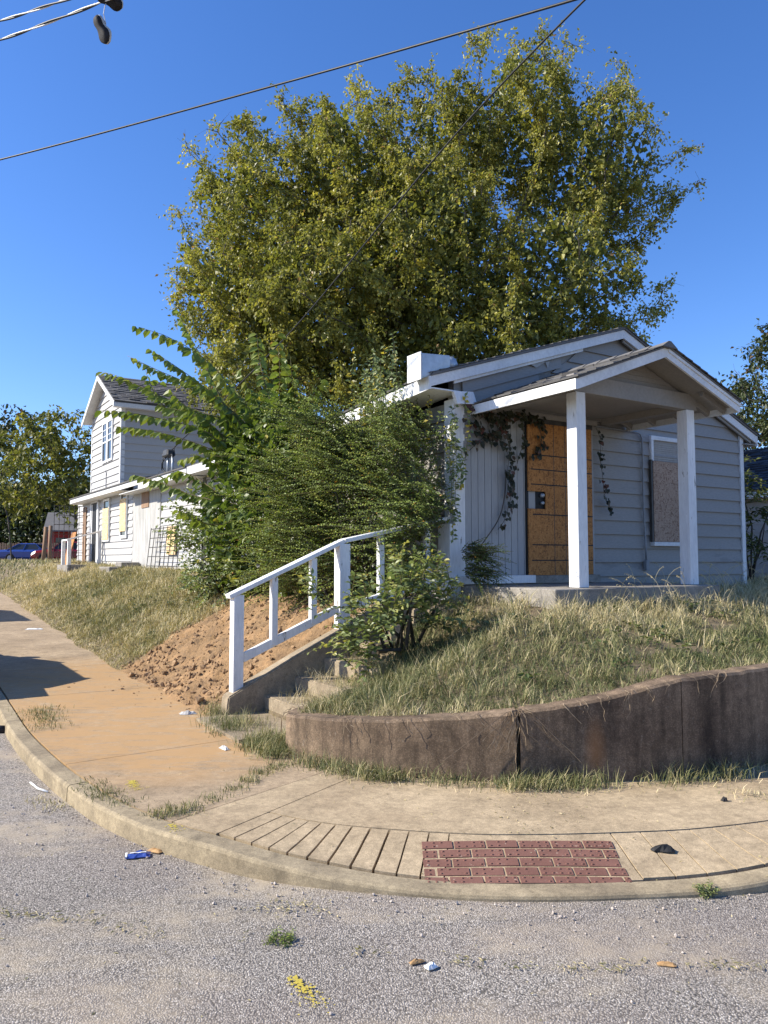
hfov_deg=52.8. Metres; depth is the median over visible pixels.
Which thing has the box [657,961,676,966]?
bark chip
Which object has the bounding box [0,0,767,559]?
sky
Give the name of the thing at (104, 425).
window
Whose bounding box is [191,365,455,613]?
privet shrub
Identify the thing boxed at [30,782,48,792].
white stick
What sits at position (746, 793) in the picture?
joint grass
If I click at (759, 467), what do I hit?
house
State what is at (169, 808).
joint grass
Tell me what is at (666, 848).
rubber scrap
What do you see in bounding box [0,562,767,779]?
terrain
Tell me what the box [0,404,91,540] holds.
back tree
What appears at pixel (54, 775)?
kerb
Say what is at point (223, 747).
bottle
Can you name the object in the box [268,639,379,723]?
dead grass
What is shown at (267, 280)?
tree
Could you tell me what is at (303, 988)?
paint mark
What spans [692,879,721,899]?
gutter weed
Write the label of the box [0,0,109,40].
twisted cable
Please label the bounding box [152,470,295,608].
broadleaf shrub
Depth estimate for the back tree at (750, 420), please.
33.50 m
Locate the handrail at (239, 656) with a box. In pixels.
[225,516,449,692]
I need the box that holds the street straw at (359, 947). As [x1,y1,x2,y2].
[0,900,764,974]
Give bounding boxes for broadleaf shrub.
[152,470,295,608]
[168,553,238,602]
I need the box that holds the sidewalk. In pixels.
[0,593,767,883]
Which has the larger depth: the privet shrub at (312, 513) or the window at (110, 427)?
the window at (110, 427)
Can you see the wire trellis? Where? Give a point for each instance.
(165, 546)
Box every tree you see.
[0,404,48,559]
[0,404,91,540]
[155,15,706,424]
[715,370,767,450]
[727,318,767,447]
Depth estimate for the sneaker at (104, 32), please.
7.37 m
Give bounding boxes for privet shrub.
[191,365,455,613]
[461,537,516,595]
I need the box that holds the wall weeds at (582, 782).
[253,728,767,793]
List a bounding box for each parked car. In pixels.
[0,543,47,559]
[30,542,77,559]
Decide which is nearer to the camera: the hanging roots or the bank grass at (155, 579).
the hanging roots
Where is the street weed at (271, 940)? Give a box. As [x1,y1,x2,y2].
[262,926,295,946]
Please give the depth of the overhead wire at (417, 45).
12.38 m
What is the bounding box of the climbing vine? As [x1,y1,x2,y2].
[345,331,472,542]
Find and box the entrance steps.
[196,595,464,742]
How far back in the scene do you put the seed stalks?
8.21 m
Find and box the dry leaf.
[147,848,161,852]
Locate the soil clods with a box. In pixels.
[68,588,373,710]
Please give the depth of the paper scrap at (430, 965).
3.02 m
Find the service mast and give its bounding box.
[161,446,174,471]
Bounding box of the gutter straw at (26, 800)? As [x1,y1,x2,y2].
[24,793,72,815]
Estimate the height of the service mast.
0.664 m
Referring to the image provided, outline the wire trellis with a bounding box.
[146,526,181,569]
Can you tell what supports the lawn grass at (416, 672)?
on the terrain at (196, 651)
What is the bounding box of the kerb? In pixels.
[0,690,767,901]
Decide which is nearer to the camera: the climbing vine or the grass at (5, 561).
the climbing vine
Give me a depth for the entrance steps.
7.50 m
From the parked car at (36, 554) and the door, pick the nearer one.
the door
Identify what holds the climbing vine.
attached to the house at (670, 425)
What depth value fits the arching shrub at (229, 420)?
11.09 m
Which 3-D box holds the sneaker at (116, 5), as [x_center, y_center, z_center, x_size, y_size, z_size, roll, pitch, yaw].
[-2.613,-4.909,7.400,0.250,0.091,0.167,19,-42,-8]
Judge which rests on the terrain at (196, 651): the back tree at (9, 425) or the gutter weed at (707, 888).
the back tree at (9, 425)
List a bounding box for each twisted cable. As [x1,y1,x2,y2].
[0,0,70,21]
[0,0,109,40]
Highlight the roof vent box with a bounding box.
[407,351,457,383]
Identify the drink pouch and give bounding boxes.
[125,850,150,858]
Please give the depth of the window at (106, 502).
22.64 m
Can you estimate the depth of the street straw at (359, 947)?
3.07 m
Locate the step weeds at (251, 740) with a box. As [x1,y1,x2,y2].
[189,696,294,760]
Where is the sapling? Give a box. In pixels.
[744,455,767,581]
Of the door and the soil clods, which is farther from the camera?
the door
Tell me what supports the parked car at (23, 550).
on the terrain at (196, 651)
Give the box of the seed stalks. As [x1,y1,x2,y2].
[579,560,767,622]
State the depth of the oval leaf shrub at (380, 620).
7.22 m
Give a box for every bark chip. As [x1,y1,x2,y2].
[409,958,424,964]
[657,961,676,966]
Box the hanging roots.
[281,671,726,770]
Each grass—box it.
[0,557,76,590]
[0,557,394,714]
[8,702,75,730]
[70,775,154,806]
[138,756,300,822]
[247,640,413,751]
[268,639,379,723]
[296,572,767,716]
[718,776,767,802]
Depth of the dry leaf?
4.22 m
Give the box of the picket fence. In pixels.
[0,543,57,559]
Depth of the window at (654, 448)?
10.82 m
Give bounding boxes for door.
[92,503,96,563]
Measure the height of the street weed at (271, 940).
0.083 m
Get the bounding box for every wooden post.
[41,527,47,559]
[48,526,52,559]
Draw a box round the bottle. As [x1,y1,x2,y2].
[219,745,228,750]
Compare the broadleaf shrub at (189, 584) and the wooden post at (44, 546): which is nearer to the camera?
the broadleaf shrub at (189, 584)
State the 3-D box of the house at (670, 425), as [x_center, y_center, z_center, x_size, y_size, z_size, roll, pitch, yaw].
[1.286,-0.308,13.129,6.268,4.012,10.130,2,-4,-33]
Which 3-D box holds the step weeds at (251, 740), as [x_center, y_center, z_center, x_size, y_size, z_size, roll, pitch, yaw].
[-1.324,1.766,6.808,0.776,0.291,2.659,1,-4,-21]
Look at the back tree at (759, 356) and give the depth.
30.69 m
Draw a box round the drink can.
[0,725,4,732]
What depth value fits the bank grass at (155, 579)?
14.75 m
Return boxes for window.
[101,421,106,463]
[102,498,110,541]
[106,418,113,461]
[119,495,127,538]
[649,435,679,545]
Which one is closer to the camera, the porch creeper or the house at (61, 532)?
the porch creeper
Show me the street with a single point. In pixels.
(70, 974)
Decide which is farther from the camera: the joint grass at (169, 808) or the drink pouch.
the joint grass at (169, 808)
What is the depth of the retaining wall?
5.28 m
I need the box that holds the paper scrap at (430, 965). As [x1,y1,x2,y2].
[424,962,437,969]
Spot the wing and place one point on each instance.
(147, 505)
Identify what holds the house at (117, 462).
on the terrain at (196, 651)
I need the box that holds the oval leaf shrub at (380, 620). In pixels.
[292,532,488,683]
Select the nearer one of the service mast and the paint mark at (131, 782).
the paint mark at (131, 782)
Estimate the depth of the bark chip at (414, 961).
3.06 m
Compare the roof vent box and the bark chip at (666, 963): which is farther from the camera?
the roof vent box
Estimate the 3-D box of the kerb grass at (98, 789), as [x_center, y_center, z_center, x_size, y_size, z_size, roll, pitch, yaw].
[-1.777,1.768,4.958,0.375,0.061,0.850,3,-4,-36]
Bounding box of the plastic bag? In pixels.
[179,710,196,714]
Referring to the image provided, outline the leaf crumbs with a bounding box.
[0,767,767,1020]
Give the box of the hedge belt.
[0,479,90,559]
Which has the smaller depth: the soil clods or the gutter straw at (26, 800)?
the gutter straw at (26, 800)
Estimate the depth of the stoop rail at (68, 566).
23.25 m
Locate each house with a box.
[43,512,77,545]
[53,375,315,572]
[186,327,759,608]
[743,448,767,576]
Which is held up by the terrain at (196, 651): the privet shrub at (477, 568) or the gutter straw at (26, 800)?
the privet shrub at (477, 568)
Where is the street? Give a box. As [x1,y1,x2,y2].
[0,706,767,1023]
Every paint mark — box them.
[125,780,143,789]
[287,975,334,1014]
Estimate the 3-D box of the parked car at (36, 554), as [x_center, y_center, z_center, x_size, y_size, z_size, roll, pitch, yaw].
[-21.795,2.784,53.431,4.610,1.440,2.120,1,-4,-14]
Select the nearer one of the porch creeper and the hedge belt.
the porch creeper
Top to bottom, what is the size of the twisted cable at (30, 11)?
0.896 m
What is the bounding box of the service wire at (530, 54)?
[172,0,585,449]
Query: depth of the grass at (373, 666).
6.95 m
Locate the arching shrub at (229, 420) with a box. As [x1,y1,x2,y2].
[94,310,339,598]
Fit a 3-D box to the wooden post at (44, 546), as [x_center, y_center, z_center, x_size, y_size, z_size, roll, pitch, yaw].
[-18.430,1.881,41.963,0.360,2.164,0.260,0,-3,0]
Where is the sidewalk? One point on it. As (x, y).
(146, 741)
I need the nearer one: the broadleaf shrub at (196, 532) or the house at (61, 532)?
the broadleaf shrub at (196, 532)
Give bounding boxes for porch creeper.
[462,404,613,558]
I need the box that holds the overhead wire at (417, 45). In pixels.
[0,0,576,159]
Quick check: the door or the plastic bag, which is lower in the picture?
the plastic bag
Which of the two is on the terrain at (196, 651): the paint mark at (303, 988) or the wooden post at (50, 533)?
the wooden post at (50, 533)
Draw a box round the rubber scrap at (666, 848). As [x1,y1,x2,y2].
[650,844,674,852]
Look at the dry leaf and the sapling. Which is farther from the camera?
the sapling
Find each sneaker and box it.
[93,15,111,44]
[98,0,122,11]
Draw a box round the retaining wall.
[285,663,767,782]
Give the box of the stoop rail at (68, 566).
[57,530,101,572]
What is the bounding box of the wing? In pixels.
[119,465,206,568]
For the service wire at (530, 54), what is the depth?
10.35 m
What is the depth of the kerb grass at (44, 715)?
7.29 m

